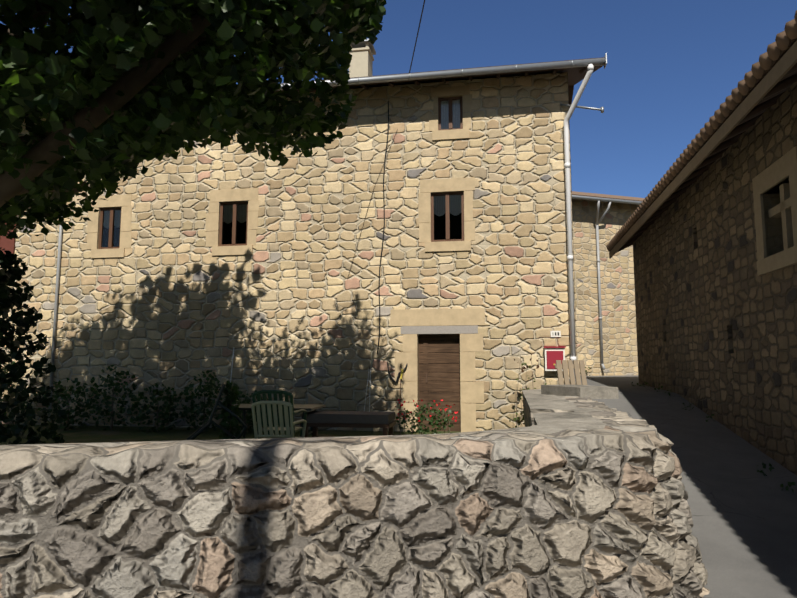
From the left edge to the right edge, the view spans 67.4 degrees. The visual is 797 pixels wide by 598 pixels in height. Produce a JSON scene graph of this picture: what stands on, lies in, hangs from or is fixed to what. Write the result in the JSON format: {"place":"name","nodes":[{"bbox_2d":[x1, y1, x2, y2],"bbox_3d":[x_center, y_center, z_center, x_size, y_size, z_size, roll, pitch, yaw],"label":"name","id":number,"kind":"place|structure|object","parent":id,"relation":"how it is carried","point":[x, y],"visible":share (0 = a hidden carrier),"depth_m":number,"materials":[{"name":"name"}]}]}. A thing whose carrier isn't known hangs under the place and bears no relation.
{"place":"outdoors","nodes":[
{"label":"outdoors","id":0,"kind":"place"},
{"bbox_2d":[0,0,386,239],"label":"tree","id":1,"kind":"object","parent":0,"point":[111,44],"depth_m":4.34,"materials":[{"name":"green plant"}]},
{"bbox_2d":[0,424,458,444],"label":"garden ground","id":2,"kind":"structure","parent":0,"point":[86,434],"depth_m":11.35,"materials":[{"name":"green plant"}]},
{"bbox_2d":[0,247,66,444],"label":"conifer bush","id":3,"kind":"object","parent":2,"relation":"on","point":[10,274],"visible":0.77,"depth_m":6.99,"materials":[{"name":"green plant"}]},
{"bbox_2d":[0,361,267,432],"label":"facade shrubs","id":4,"kind":"object","parent":2,"relation":"on","point":[166,408],"visible":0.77,"depth_m":11.97,"materials":[{"name":"green plant"}]},
{"bbox_2d":[187,381,247,439],"bbox_3d":[-2.407,1.652,7.926,0.779,1.109,0.576,2,-6,-16],"label":"folding chair","id":5,"kind":"object","parent":2,"relation":"on","point":[202,428],"visible":0.75,"depth_m":7.74,"materials":[{"name":"green"}]},
{"bbox_2d":[218,380,244,439],"bbox_3d":[-2.212,1.669,7.886,0.410,1.190,0.397,0,-6,-1],"label":"slender plant","id":6,"kind":"object","parent":2,"relation":"on","point":[234,392],"visible":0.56,"depth_m":7.86,"materials":[{"name":"green plant"}]},
{"bbox_2d":[216,404,325,437],"bbox_3d":[-1.797,1.897,8.508,1.350,0.739,0.800,-1,-6,7],"label":"garden table","id":7,"kind":"object","parent":2,"relation":"on","point":[306,407],"visible":0.35,"depth_m":8.44,"materials":[{"name":"brown"}]},
{"bbox_2d":[251,401,306,438],"bbox_3d":[-1.440,1.662,7.163,0.576,0.915,0.657,-1,-6,5],"label":"garden chair","id":8,"kind":"object","parent":2,"relation":"on","point":[273,403],"visible":0.67,"depth_m":6.95,"materials":[{"name":"green plastic"}]},
{"bbox_2d":[252,390,306,438],"bbox_3d":[-1.440,1.547,7.211,0.576,0.915,0.657,-1,-6,5],"label":"plastic chair","id":9,"kind":"object","parent":8,"relation":"on","point":[275,393],"visible":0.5,"depth_m":6.99,"materials":[{"name":"green plastic"}]},
{"bbox_2d":[300,411,395,436],"bbox_3d":[-0.695,1.923,8.374,1.250,0.650,0.550,-1,-6,9],"label":"garden bench","id":10,"kind":"object","parent":2,"relation":"on","point":[315,420],"visible":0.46,"depth_m":8.16,"materials":[{"name":"brown wood"}]},
{"bbox_2d":[0,389,709,597],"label":"garden wall","id":11,"kind":"structure","parent":2,"relation":"on","point":[574,497],"depth_m":3.33,"materials":[{"name":"stone"}]},
{"bbox_2d":[554,360,586,384],"bbox_3d":[2.997,1.353,10.334,0.560,0.591,0.161,1,-6,-13],"label":"pallet board","id":12,"kind":"object","parent":11,"relation":"on","point":[573,366],"visible":0.67,"depth_m":10.34,"materials":[{"name":"brown wood"}]},
{"bbox_2d":[541,385,618,398],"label":"block wall","id":13,"kind":"structure","parent":11,"relation":"on","point":[598,392],"depth_m":8.33,"materials":[{"name":"concrete"}]},
{"bbox_2d":[395,399,457,434],"bbox_3d":[0.486,2.142,10.684,1.135,0.715,0.694,0,-6,-1],"label":"red flower plant","id":14,"kind":"object","parent":2,"relation":"on","point":[432,419],"visible":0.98,"depth_m":10.65,"materials":[{"name":"green plant"}]},
{"bbox_2d":[509,353,569,427],"bbox_3d":[2.599,1.765,10.973,1.150,1.552,0.518,0,-6,-1],"label":"tall rose","id":15,"kind":"object","parent":2,"relation":"on","point":[524,368],"visible":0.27,"depth_m":11.06,"materials":[{"name":"green plant"}]},
{"bbox_2d":[0,0,796,197],"label":"sky","id":16,"kind":"structure","parent":0,"point":[672,64],"materials":[{"name":"blue"}]},
{"bbox_2d":[564,375,796,597],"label":"road","id":17,"kind":"structure","parent":0,"point":[744,519],"depth_m":5.91,"materials":[{"name":"concrete"}]},
{"bbox_2d":[424,199,638,375],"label":"house walls","id":18,"kind":"structure","parent":17,"relation":"on","point":[619,335],"depth_m":19.85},
{"bbox_2d":[596,201,610,369],"bbox_3d":[6.749,-0.461,19.486,0.502,5.510,0.574,0,-6,-1],"label":"house downpipe","id":19,"kind":"object","parent":18,"relation":"attached to","point":[598,220],"visible":0.98,"depth_m":19.67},
{"bbox_2d":[572,191,644,201],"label":"house roof","id":20,"kind":"structure","parent":18,"relation":"on","point":[606,196],"depth_m":21.27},
{"bbox_2d":[572,195,641,204],"bbox_3d":[6.685,-3.258,19.580,14.960,0.120,0.120,2,-6,-17],"label":"rain gutter","id":21,"kind":"object","parent":20,"relation":"attached to","point":[605,199],"visible":0.31,"depth_m":19.57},
{"bbox_2d":[580,367,795,494],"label":"lane weeds","id":22,"kind":"object","parent":17,"relation":"on","point":[790,484],"visible":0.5,"depth_m":8.92,"materials":[{"name":"green plant"}]},
{"label":"ground","id":23,"kind":"structure","parent":0,"visible":0},
{"bbox_2d":[0,72,576,430],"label":"house walls","id":24,"kind":"structure","parent":23,"relation":"on","point":[169,300],"depth_m":12.52,"materials":[{"name":"beige stone"}]},
{"bbox_2d":[0,223,15,253],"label":"shutters","id":25,"kind":"object","parent":24,"relation":"attached to","point":[7,244],"depth_m":13.77,"materials":[{"name":"paint"}]},
{"bbox_2d":[48,157,64,420],"bbox_3d":[-7.668,-0.706,13.480,0.065,6.820,0.065,3,-7,-23],"label":"downpipe","id":26,"kind":"object","parent":24,"relation":"attached to","point":[56,303],"visible":0.46,"depth_m":13.36,"materials":[{"name":"grey plastic"}]},
{"bbox_2d":[99,207,121,248],"bbox_3d":[-6.455,-1.570,13.671,0.560,0.960,0.398,-1,-6,9],"label":"house window","id":27,"kind":"structure","parent":24,"relation":"attached to","point":[110,227],"depth_m":13.54,"materials":[{"name":"brown wood"}]},
{"bbox_2d":[219,201,247,245],"bbox_3d":[-3.541,-1.608,13.186,0.670,0.990,0.398,-1,-6,9],"label":"house window","id":28,"kind":"structure","parent":24,"relation":"attached to","point":[233,223],"depth_m":13.07,"materials":[{"name":"brown wood"}]},
{"bbox_2d":[87,85,484,431],"bbox_3d":[-2.648,-0.809,12.785,8.866,7.126,0.235,-1,-6,9],"label":"house dressed stone","id":29,"kind":"object","parent":24,"relation":"attached to","point":[412,323],"visible":0.83,"depth_m":12.14,"materials":[{"name":"stone"}]},
{"bbox_2d":[226,347,370,422],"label":"white ropes","id":30,"kind":"object","parent":24,"relation":"attached to","point":[366,388],"visible":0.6,"depth_m":12.03,"materials":[{"name":"white fabric"}]},
{"bbox_2d":[3,57,603,116],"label":"house roof","id":31,"kind":"structure","parent":24,"relation":"on","point":[576,75],"depth_m":12.46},
{"bbox_2d":[349,39,375,77],"bbox_3d":[-1.083,-6.108,17.093,0.740,2.330,0.780,-1,-6,9],"label":"house chimney","id":32,"kind":"object","parent":31,"relation":"on","point":[362,54],"visible":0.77,"depth_m":16.87,"materials":[{"name":"beige paint"}]},
{"bbox_2d":[277,53,606,90],"bbox_3d":[-4.306,-4.407,12.818,16.780,0.200,0.220,-1,-6,9],"label":"rain gutter","id":33,"kind":"object","parent":31,"relation":"attached to","point":[483,71],"visible":0.48,"depth_m":11.77,"materials":[{"name":"grey metal"}]},
{"bbox_2d":[347,101,406,423],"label":"facade cables","id":34,"kind":"object","parent":24,"relation":"attached to","point":[398,376],"visible":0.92,"depth_m":12.29,"materials":[{"name":"black plastic"}]},
{"bbox_2d":[409,0,424,72],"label":"overhead wire","id":35,"kind":"object","parent":24,"relation":"attached to","point":[417,35],"visible":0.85,"depth_m":10.44,"materials":[{"name":"black"}]},
{"bbox_2d":[419,334,460,431],"bbox_3d":[0.829,1.702,12.032,0.850,1.980,0.095,-1,-6,9],"label":"house door","id":36,"kind":"structure","parent":24,"relation":"attached to","point":[439,367],"depth_m":12.03,"materials":[{"name":"brown wood"}]},
{"bbox_2d":[431,192,463,241],"bbox_3d":[1.036,-1.655,12.424,0.680,1.040,0.398,-1,-6,9],"label":"house window","id":37,"kind":"structure","parent":24,"relation":"attached to","point":[447,216],"depth_m":12.31,"materials":[{"name":"brown wood"}]},
{"bbox_2d":[438,96,462,129],"bbox_3d":[1.115,-3.834,12.648,0.510,0.740,0.398,-1,-6,9],"label":"house window","id":38,"kind":"structure","parent":24,"relation":"attached to","point":[450,113],"depth_m":12.49,"materials":[{"name":"brown wood"}]},
{"bbox_2d":[543,346,565,370],"bbox_3d":[2.996,1.146,11.466,0.400,0.462,0.170,-1,-6,9],"label":"mailbox","id":39,"kind":"object","parent":24,"relation":"attached to","point":[552,355],"visible":0.73,"depth_m":11.41,"materials":[{"name":"red paint"}]},
{"bbox_2d":[550,331,560,336],"bbox_3d":[3.039,0.675,11.562,0.190,0.120,0.016,-1,-6,9],"label":"house number plate","id":40,"kind":"object","parent":24,"relation":"attached to","point":[555,333],"visible":0.98,"depth_m":11.56,"materials":[{"name":"white paint"}]},
{"bbox_2d":[563,64,593,379],"bbox_3d":[3.507,-1.424,11.402,0.116,6.098,0.764,4,-7,-32],"label":"downpipe","id":41,"kind":"object","parent":24,"relation":"attached to","point":[590,68],"visible":0.96,"depth_m":11.61,"materials":[{"name":"white metal"}]},
{"bbox_2d":[560,104,603,112],"bbox_3d":[3.574,-3.739,11.687,0.059,0.467,0.927,6,-8,-43],"label":"metal bracket","id":42,"kind":"object","parent":24,"relation":"attached to","point":[601,109],"visible":1,"depth_m":11.56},
{"bbox_2d":[633,81,796,475],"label":"barn walls","id":43,"kind":"structure","parent":23,"relation":"on","point":[716,322],"depth_m":8.46,"materials":[{"name":"beige stone"}]},
{"bbox_2d":[606,10,796,258],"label":"barn roof","id":44,"kind":"structure","parent":43,"relation":"on","point":[767,81],"depth_m":7.42,"materials":[{"name":"brown tile"}]},
{"bbox_2d":[752,146,796,275],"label":"window surround","id":45,"kind":"object","parent":43,"relation":"attached to","point":[779,170],"visible":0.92,"depth_m":6.86,"materials":[{"name":"beige stone"}]}
]}

